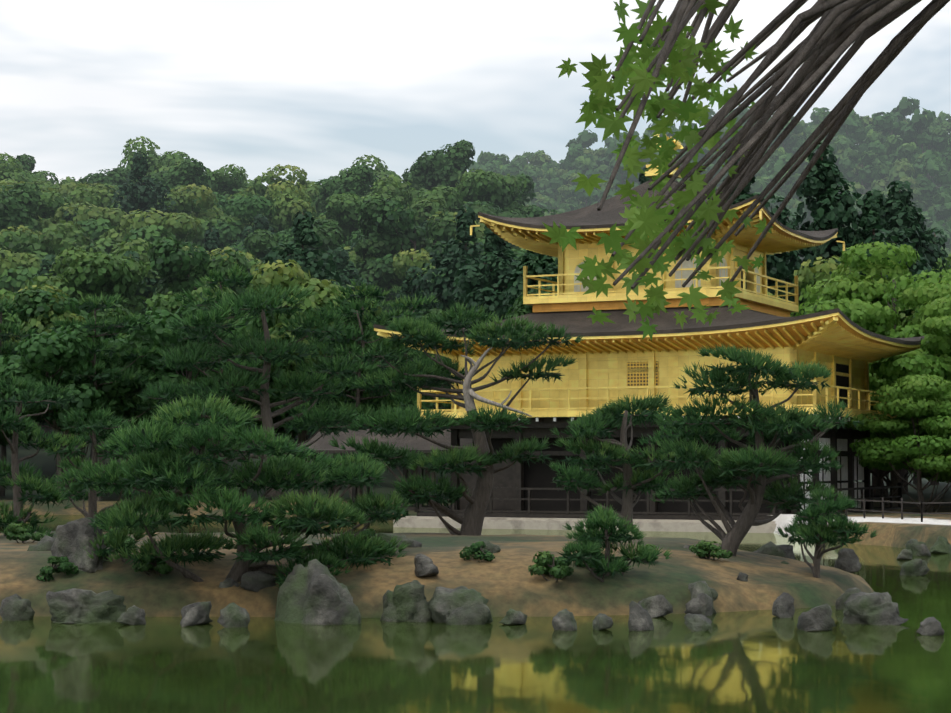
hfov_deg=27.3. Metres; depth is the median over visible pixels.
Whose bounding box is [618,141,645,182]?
tree
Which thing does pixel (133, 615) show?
rock
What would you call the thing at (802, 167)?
tree
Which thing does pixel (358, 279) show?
cedar tree
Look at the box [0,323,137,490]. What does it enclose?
broadleaf tree
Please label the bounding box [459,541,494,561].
shrub
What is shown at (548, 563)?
shrub
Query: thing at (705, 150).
tree
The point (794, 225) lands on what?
cedar tree
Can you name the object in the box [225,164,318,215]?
broadleaf tree
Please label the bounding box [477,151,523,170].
tree
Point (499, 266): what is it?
cedar tree
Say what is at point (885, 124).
tree
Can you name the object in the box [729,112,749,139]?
tree
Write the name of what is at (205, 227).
broadleaf tree
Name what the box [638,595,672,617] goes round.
rock
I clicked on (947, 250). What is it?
tree
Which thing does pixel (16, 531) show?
shrub
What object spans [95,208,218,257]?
broadleaf tree
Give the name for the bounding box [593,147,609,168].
tree
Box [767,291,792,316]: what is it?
broadleaf tree
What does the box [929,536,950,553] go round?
rock
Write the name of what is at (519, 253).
broadleaf tree
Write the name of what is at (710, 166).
tree
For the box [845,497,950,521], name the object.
bamboo fence
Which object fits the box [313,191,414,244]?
broadleaf tree
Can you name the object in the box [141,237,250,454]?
broadleaf tree
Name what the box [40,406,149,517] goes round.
pine
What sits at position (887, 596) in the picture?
rock
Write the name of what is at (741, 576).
rock
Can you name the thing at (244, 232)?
cedar tree
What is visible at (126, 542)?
shrub
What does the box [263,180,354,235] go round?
broadleaf tree
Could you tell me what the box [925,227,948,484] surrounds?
cedar tree
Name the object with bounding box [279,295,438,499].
pine tree
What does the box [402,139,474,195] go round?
broadleaf tree
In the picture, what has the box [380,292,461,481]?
pine tree
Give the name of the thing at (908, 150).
tree
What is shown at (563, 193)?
tree
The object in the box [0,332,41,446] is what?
broadleaf tree
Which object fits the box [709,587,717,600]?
rock
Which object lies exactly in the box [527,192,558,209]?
tree
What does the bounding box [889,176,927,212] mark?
tree
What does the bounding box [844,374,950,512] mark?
maple tree
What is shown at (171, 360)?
pine
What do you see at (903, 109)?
tree
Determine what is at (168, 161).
broadleaf tree
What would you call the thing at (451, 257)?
cedar tree
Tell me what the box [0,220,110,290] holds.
broadleaf tree
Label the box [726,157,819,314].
cedar tree
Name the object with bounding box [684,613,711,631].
rock
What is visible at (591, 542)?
pine
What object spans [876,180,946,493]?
cedar tree
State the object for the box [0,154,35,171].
broadleaf tree
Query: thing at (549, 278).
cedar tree
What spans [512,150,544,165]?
tree
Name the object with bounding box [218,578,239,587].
rock
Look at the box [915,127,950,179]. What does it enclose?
tree
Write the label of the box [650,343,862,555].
pine
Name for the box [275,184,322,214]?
broadleaf tree
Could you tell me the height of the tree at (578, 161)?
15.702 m
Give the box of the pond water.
[0,515,950,712]
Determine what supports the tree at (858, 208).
on the terrain
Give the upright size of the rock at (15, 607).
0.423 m
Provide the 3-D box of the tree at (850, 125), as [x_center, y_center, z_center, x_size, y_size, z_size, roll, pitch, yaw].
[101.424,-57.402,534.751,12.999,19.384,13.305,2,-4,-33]
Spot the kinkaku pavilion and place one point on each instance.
(617, 358)
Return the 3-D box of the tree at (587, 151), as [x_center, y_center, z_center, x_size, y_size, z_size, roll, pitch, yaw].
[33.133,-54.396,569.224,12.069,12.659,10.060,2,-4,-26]
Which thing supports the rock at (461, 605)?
in the pond water
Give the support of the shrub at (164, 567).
on the terrain
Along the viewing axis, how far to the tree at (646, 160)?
528.07 m
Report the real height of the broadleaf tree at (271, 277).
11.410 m
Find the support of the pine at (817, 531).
on the terrain
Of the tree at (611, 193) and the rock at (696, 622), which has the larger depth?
the tree at (611, 193)
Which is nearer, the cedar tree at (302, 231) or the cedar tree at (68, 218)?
the cedar tree at (302, 231)
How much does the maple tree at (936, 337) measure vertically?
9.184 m
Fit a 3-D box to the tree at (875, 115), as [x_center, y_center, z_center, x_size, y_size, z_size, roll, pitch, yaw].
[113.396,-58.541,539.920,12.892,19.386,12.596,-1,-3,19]
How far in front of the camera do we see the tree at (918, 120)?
526.88 m
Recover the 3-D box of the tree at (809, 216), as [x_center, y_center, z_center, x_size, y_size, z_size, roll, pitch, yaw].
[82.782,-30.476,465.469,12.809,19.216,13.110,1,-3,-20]
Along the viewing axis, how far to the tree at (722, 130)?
564.48 m
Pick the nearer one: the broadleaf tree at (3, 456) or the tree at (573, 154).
the broadleaf tree at (3, 456)
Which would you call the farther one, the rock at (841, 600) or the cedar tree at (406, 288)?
the cedar tree at (406, 288)
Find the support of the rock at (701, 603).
in the pond water
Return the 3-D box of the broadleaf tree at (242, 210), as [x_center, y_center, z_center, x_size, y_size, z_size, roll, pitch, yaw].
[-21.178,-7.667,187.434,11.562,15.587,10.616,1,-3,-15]
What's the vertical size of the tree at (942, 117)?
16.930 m
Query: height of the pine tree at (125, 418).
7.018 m
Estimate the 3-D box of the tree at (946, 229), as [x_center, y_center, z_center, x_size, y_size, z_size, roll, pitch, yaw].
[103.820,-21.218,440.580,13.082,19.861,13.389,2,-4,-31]
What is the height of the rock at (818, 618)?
0.410 m
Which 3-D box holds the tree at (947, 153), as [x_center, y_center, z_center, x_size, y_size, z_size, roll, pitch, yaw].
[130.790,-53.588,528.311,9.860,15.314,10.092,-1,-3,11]
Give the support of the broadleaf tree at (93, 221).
on the terrain
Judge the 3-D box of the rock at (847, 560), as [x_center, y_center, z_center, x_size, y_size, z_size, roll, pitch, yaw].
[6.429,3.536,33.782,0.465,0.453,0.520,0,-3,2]
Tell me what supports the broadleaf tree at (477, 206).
on the terrain
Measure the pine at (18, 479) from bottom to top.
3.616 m
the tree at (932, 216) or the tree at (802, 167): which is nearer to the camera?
the tree at (932, 216)
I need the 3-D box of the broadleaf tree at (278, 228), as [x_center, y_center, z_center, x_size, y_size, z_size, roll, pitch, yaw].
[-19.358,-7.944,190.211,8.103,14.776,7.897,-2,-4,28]
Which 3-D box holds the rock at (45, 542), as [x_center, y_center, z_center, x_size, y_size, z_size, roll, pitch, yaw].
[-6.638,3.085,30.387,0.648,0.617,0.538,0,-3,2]
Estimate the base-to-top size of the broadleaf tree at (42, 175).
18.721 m
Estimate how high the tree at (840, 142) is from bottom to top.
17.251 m
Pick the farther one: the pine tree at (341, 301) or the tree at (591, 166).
the tree at (591, 166)
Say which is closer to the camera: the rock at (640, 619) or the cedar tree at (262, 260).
the rock at (640, 619)
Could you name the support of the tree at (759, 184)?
on the terrain
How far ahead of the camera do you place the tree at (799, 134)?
547.39 m
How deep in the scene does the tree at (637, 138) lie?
569.42 m
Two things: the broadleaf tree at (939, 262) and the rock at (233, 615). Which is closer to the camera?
the rock at (233, 615)
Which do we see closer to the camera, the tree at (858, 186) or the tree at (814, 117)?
the tree at (858, 186)
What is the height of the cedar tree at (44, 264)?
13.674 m
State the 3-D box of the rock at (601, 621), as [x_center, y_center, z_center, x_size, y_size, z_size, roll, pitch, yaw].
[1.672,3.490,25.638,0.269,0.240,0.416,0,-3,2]
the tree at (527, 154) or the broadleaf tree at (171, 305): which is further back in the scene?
the tree at (527, 154)
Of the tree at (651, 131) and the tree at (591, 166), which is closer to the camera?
the tree at (591, 166)
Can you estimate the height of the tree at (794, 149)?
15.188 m
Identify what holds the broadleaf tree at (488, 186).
on the terrain
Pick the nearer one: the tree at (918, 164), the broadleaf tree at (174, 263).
the broadleaf tree at (174, 263)
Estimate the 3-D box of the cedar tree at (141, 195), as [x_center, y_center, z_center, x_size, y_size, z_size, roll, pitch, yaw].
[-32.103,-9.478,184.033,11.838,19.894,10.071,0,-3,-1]
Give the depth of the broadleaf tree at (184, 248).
174.52 m
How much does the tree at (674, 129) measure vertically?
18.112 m
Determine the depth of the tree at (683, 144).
525.42 m
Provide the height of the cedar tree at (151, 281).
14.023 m
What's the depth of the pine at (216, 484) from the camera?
28.22 m
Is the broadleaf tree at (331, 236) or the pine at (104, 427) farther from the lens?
the broadleaf tree at (331, 236)
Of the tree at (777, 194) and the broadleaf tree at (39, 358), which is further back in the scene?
the tree at (777, 194)
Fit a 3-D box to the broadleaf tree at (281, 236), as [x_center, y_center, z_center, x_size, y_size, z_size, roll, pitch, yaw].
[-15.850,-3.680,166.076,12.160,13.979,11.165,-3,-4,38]
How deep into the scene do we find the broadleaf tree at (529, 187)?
220.70 m
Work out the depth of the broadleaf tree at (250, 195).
204.38 m
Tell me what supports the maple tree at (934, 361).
on the terrain
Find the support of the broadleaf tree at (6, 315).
on the terrain
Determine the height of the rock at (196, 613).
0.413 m
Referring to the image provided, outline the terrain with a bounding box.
[0,175,950,617]
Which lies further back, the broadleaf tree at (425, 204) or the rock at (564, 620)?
the broadleaf tree at (425, 204)
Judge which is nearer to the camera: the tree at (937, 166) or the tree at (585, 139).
the tree at (937, 166)
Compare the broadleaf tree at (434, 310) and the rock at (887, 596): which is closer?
the rock at (887, 596)
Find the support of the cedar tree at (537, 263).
on the terrain
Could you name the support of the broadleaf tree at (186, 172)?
on the terrain
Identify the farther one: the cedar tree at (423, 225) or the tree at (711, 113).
the tree at (711, 113)
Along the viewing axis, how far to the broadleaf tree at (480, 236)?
162.16 m
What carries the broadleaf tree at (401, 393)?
on the terrain
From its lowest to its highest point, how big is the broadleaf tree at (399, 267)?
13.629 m
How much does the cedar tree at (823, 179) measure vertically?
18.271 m
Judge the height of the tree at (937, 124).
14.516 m
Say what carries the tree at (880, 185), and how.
on the terrain
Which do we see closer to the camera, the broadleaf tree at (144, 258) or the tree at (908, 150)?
the broadleaf tree at (144, 258)
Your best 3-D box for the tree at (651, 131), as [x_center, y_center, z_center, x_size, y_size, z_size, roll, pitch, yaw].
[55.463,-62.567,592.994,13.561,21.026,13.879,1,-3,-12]
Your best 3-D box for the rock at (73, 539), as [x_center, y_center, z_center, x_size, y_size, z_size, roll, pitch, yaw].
[-5.829,2.919,29.338,0.834,1.039,1.336,3,-4,-45]
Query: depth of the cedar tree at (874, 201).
97.22 m
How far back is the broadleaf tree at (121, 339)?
91.32 m
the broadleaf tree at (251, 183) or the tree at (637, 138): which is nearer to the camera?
the broadleaf tree at (251, 183)
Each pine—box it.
[0,372,79,536]
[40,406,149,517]
[53,393,411,587]
[135,282,376,496]
[328,301,582,535]
[549,390,716,530]
[555,503,671,581]
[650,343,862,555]
[773,484,879,577]
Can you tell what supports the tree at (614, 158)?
on the terrain
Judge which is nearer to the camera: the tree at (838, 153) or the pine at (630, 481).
the pine at (630, 481)
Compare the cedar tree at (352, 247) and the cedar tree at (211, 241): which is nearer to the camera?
the cedar tree at (211, 241)
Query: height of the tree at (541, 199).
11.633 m
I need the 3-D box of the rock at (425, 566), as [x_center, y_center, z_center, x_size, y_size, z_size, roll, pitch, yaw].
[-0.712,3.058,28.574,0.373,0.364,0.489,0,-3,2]
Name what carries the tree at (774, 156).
on the terrain
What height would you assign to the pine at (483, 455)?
5.048 m
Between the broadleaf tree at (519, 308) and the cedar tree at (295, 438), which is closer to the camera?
the broadleaf tree at (519, 308)
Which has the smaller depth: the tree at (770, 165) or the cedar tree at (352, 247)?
the cedar tree at (352, 247)
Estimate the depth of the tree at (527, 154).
596.09 m
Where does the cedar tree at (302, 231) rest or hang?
on the terrain
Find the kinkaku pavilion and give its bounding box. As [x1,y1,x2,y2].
[295,134,924,532]
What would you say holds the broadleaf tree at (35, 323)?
on the terrain
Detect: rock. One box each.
[0,594,34,620]
[27,535,55,550]
[46,588,125,623]
[51,517,108,572]
[116,605,145,624]
[180,601,212,626]
[217,602,249,627]
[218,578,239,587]
[240,570,275,591]
[274,559,360,624]
[377,533,421,547]
[380,580,431,621]
[414,553,438,576]
[428,586,492,624]
[477,540,500,553]
[499,608,526,624]
[552,608,576,630]
[593,613,612,630]
[628,601,653,630]
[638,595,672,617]
[684,593,712,615]
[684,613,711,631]
[687,581,715,612]
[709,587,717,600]
[737,572,747,581]
[753,541,795,559]
[772,592,794,617]
[797,603,835,630]
[834,548,860,572]
[835,587,860,609]
[842,591,908,624]
[881,592,899,614]
[896,549,912,559]
[899,559,929,575]
[905,539,930,555]
[916,617,944,635]
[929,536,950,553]
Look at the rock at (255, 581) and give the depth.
28.07 m
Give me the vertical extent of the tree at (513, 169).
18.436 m
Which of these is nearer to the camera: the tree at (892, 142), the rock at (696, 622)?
the rock at (696, 622)
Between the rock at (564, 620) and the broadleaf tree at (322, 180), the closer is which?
the rock at (564, 620)
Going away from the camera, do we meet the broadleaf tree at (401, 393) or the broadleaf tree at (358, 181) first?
the broadleaf tree at (401, 393)
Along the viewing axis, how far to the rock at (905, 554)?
44.44 m
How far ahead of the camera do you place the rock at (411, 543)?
30.91 m
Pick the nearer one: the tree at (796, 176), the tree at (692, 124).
the tree at (796, 176)
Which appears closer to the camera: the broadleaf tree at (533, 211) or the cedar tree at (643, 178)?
the cedar tree at (643, 178)
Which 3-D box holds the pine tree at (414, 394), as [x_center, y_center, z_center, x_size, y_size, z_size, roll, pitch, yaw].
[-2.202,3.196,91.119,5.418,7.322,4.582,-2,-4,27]
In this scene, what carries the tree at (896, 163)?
on the terrain
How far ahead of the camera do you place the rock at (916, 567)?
38.06 m
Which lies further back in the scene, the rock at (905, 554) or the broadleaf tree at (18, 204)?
the broadleaf tree at (18, 204)
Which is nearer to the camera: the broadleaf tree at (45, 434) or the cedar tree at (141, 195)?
the broadleaf tree at (45, 434)
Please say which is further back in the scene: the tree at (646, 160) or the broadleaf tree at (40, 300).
the tree at (646, 160)
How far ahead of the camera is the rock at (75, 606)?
26.80 m
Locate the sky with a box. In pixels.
[0,0,950,185]
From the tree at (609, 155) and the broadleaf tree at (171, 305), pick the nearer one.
the broadleaf tree at (171, 305)
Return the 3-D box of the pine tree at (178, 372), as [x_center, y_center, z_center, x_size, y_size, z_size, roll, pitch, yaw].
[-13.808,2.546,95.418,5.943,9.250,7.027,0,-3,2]
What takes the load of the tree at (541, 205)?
on the terrain
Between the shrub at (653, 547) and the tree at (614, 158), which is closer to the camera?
the shrub at (653, 547)
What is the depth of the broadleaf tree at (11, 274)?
141.80 m
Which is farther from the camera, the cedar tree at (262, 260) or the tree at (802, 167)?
the tree at (802, 167)
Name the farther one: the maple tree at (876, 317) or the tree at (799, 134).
the tree at (799, 134)
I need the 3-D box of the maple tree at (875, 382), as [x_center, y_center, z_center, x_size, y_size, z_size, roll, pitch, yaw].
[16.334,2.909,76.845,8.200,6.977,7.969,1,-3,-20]
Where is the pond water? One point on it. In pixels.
(759, 661)
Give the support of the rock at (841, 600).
in the pond water
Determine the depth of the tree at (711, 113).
590.86 m
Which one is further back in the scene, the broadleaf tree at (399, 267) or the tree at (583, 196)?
the tree at (583, 196)
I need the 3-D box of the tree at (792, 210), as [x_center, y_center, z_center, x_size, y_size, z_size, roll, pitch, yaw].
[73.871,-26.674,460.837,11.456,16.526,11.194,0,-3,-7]
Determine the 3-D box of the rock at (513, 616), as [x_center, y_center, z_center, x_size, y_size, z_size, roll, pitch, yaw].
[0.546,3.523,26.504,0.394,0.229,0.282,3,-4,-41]
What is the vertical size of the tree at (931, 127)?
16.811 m
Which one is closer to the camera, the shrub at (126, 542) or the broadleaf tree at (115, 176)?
the shrub at (126, 542)
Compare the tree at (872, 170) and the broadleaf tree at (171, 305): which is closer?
the broadleaf tree at (171, 305)
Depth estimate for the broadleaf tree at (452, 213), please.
175.91 m
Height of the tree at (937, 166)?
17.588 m
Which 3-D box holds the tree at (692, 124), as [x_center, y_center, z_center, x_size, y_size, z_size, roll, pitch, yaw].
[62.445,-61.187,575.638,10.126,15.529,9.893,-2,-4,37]
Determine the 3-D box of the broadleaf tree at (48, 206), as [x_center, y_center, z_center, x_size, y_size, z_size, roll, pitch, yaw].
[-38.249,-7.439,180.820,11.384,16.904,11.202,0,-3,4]
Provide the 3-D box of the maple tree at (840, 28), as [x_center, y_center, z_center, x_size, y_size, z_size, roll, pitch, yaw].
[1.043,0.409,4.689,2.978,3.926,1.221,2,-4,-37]
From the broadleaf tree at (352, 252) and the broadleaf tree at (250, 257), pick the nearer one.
the broadleaf tree at (250, 257)
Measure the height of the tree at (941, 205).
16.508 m
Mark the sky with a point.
(316, 87)
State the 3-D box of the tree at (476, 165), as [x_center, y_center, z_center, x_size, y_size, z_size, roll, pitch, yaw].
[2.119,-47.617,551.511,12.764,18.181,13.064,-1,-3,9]
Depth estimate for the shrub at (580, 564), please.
29.16 m
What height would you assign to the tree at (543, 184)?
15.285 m
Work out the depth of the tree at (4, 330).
90.54 m
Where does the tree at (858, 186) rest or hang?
on the terrain
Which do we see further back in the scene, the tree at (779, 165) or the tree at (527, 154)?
the tree at (527, 154)
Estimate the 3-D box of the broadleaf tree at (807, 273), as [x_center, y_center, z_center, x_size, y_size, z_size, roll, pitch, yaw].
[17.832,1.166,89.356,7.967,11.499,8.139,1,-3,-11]
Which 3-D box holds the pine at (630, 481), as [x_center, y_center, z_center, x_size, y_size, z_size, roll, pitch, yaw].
[3.607,2.412,45.447,3.977,3.232,5.030,0,-3,2]
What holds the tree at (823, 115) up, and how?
on the terrain
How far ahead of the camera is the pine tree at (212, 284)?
85.83 m
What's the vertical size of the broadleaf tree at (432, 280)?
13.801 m
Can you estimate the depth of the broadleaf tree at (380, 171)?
239.84 m
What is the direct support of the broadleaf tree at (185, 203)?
on the terrain
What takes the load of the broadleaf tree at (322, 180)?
on the terrain
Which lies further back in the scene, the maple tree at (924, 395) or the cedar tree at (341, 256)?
the cedar tree at (341, 256)
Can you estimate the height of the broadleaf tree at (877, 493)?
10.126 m
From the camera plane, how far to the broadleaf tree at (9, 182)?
181.20 m
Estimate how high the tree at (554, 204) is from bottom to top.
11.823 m
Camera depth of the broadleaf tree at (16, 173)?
213.74 m
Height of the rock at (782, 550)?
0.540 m
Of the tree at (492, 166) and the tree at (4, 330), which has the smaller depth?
the tree at (4, 330)
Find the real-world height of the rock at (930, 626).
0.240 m
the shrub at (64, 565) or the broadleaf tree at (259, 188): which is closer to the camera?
the shrub at (64, 565)
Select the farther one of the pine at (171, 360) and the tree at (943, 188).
the tree at (943, 188)
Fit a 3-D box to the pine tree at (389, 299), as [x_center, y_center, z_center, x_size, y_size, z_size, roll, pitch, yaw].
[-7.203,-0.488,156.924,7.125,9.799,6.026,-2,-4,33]
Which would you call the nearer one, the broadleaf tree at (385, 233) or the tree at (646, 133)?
the broadleaf tree at (385, 233)
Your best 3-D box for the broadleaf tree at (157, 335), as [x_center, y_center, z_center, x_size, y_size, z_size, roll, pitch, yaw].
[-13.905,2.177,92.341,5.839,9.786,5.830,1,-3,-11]
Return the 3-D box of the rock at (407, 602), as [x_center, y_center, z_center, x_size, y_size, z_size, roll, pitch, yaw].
[-0.968,3.452,27.187,0.845,0.724,0.559,-1,-3,18]
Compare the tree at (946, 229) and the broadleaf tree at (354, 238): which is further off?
the tree at (946, 229)
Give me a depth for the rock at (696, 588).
28.51 m
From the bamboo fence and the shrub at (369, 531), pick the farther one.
the bamboo fence
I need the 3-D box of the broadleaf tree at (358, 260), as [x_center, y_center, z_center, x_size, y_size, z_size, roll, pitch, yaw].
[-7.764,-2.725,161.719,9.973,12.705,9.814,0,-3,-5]
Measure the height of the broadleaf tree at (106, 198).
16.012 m
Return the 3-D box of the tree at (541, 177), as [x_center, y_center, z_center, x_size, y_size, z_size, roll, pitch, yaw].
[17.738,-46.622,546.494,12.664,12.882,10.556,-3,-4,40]
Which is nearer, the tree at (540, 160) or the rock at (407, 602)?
the rock at (407, 602)
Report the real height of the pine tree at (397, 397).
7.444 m
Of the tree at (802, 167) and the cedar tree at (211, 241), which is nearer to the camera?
the cedar tree at (211, 241)
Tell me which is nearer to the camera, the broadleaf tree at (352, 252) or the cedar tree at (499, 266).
the cedar tree at (499, 266)
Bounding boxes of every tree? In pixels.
[0,152,63,193]
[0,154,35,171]
[0,179,64,239]
[0,181,42,237]
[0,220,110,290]
[0,225,92,249]
[0,246,47,292]
[0,289,21,331]
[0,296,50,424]
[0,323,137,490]
[0,329,20,496]
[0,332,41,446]
[11,246,150,479]
[12,284,140,490]
[13,287,132,494]
[31,254,62,439]
[32,185,102,233]
[32,202,130,249]
[33,170,58,185]
[35,292,164,500]
[36,421,62,475]
[38,325,143,499]
[50,210,76,239]
[54,182,123,210]
[55,176,119,197]
[62,166,130,189]
[78,389,156,492]
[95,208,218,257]
[107,136,199,187]
[107,151,181,229]
[110,183,226,244]
[111,238,169,307]
[119,300,224,497]
[121,251,157,462]
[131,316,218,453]
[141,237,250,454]
[145,283,248,494]
[149,367,254,474]
[150,158,210,203]
[156,260,290,470]
[165,192,232,222]
[182,246,198,250]
[188,215,253,252]
[189,227,229,261]
[194,195,290,253]
[195,164,247,196]
[204,276,381,495]
[208,246,263,286]
[222,230,346,271]
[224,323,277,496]
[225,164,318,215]
[229,211,345,475]
[234,214,273,251]
[235,259,382,493]
[236,226,253,243]
[241,257,277,431]
[243,177,253,188]
[243,218,344,270]
[244,190,293,206]
[245,203,316,232]
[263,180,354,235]
[271,287,426,498]
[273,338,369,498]
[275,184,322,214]
[278,277,423,496]
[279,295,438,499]
[283,422,341,464]
[306,178,365,196]
[312,164,377,215]
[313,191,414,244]
[328,246,384,304]
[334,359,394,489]
[337,251,410,302]
[338,154,412,195]
[342,230,361,252]
[342,246,359,257]
[348,269,363,286]
[350,225,367,255]
[354,197,457,299]
[357,174,462,237]
[358,211,456,255]
[370,266,436,426]
[375,355,430,479]
[377,284,402,311]
[377,354,450,481]
[380,290,396,316]
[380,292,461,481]
[391,248,456,315]
[393,350,450,486]
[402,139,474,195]
[408,308,446,482]
[410,206,492,323]
[420,217,505,254]
[420,221,430,236]
[428,269,488,296]
[445,168,526,216]
[448,225,532,455]
[459,200,528,249]
[469,158,491,171]
[476,159,502,174]
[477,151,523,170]
[501,163,549,202]
[502,250,557,312]
[503,277,556,318]
[507,173,535,208]
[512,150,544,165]
[512,249,555,276]
[520,205,560,217]
[523,151,559,169]
[523,165,559,189]
[527,153,568,182]
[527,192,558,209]
[529,257,557,291]
[531,202,549,212]
[533,168,546,181]
[536,195,558,211]
[541,0,949,340]
[541,198,575,213]
[544,168,570,198]
[554,172,593,204]
[556,129,597,170]
[566,147,593,172]
[567,156,597,189]
[570,185,599,210]
[572,148,592,167]
[578,158,609,190]
[579,180,614,207]
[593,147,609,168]
[597,141,624,182]
[598,189,618,200]
[602,159,640,189]
[604,132,627,146]
[609,153,639,184]
[614,131,640,146]
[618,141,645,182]
[639,166,650,184]
[641,128,656,138]
[642,117,675,164]
[644,158,656,164]
[649,140,701,163]
[655,126,685,149]
[679,122,695,128]
[680,144,714,177]
[699,108,726,125]
[700,151,730,185]
[719,127,725,142]
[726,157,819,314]
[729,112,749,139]
[749,169,797,210]
[755,147,786,178]
[762,159,803,190]
[764,191,799,227]
[765,153,797,188]
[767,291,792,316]
[769,127,799,153]
[778,142,868,316]
[780,121,816,151]
[783,212,808,283]
[786,207,806,226]
[788,119,803,144]
[790,173,837,221]
[790,241,950,500]
[791,201,807,228]
[792,154,808,174]
[793,255,919,336]
[801,196,826,228]
[810,107,829,125]
[810,109,857,140]
[817,189,933,493]
[819,135,853,171]
[833,113,869,155]
[833,147,864,185]
[839,148,889,193]
[842,182,866,203]
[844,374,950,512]
[854,204,861,223]
[854,348,937,505]
[855,115,881,147]
[862,111,900,143]
[862,179,888,195]
[863,129,911,179]
[870,294,950,454]
[873,115,914,150]
[875,311,909,495]
[876,142,919,179]
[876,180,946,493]
[880,298,950,432]
[883,158,916,190]
[887,162,927,201]
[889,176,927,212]
[890,96,919,127]
[900,108,947,175]
[909,210,936,227]
[912,149,942,185]
[914,157,950,207]
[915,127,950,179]
[919,213,931,229]
[924,115,936,149]
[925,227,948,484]
[926,191,950,221]
[926,220,950,250]
[931,119,950,140]
[933,254,950,283]
[937,111,950,135]
[940,184,950,209]
[941,247,950,254]
[942,137,950,172]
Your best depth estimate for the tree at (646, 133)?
605.49 m
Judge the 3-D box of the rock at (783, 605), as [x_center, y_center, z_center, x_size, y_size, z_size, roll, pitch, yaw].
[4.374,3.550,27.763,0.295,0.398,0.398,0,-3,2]
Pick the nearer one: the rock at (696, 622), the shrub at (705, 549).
the rock at (696, 622)
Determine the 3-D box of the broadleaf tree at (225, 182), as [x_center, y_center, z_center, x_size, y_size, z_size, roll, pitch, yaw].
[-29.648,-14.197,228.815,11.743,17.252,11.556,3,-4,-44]
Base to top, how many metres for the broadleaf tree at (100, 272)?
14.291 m
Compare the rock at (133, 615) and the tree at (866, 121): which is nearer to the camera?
the rock at (133, 615)
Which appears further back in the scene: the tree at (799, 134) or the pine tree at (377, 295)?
the tree at (799, 134)
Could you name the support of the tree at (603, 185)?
on the terrain
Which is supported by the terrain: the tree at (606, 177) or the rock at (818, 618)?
the tree at (606, 177)
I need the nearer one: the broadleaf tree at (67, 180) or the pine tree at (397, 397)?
the pine tree at (397, 397)
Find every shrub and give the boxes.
[4,522,48,542]
[36,556,78,580]
[103,527,138,547]
[131,551,172,575]
[352,528,386,543]
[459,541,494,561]
[528,551,573,582]
[574,553,599,566]
[623,544,658,561]
[689,540,732,559]
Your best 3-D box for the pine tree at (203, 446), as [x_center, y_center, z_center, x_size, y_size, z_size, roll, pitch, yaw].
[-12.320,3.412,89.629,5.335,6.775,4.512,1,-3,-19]
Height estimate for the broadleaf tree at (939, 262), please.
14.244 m
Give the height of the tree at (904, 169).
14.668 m
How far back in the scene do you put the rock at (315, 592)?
26.65 m
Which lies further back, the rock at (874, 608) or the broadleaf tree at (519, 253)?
the broadleaf tree at (519, 253)
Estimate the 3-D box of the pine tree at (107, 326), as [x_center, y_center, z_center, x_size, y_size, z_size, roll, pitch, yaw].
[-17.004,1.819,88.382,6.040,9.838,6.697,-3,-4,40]
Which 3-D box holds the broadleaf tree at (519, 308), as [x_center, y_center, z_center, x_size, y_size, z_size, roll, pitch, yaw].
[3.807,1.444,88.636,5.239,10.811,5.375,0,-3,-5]
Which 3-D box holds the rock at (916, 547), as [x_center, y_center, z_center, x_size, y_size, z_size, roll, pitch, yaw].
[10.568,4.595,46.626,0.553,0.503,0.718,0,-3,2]
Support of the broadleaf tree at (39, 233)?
on the terrain
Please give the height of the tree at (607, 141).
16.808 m
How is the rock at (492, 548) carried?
on the terrain
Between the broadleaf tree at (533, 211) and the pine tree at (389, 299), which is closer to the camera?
the pine tree at (389, 299)
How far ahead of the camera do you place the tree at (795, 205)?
475.26 m
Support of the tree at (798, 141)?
on the terrain
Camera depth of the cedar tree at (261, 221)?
170.66 m
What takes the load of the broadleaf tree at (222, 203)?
on the terrain
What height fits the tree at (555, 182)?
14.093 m
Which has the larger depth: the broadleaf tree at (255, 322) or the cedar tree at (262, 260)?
the cedar tree at (262, 260)
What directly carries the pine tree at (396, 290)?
on the terrain
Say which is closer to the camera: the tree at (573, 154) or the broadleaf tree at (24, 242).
the broadleaf tree at (24, 242)

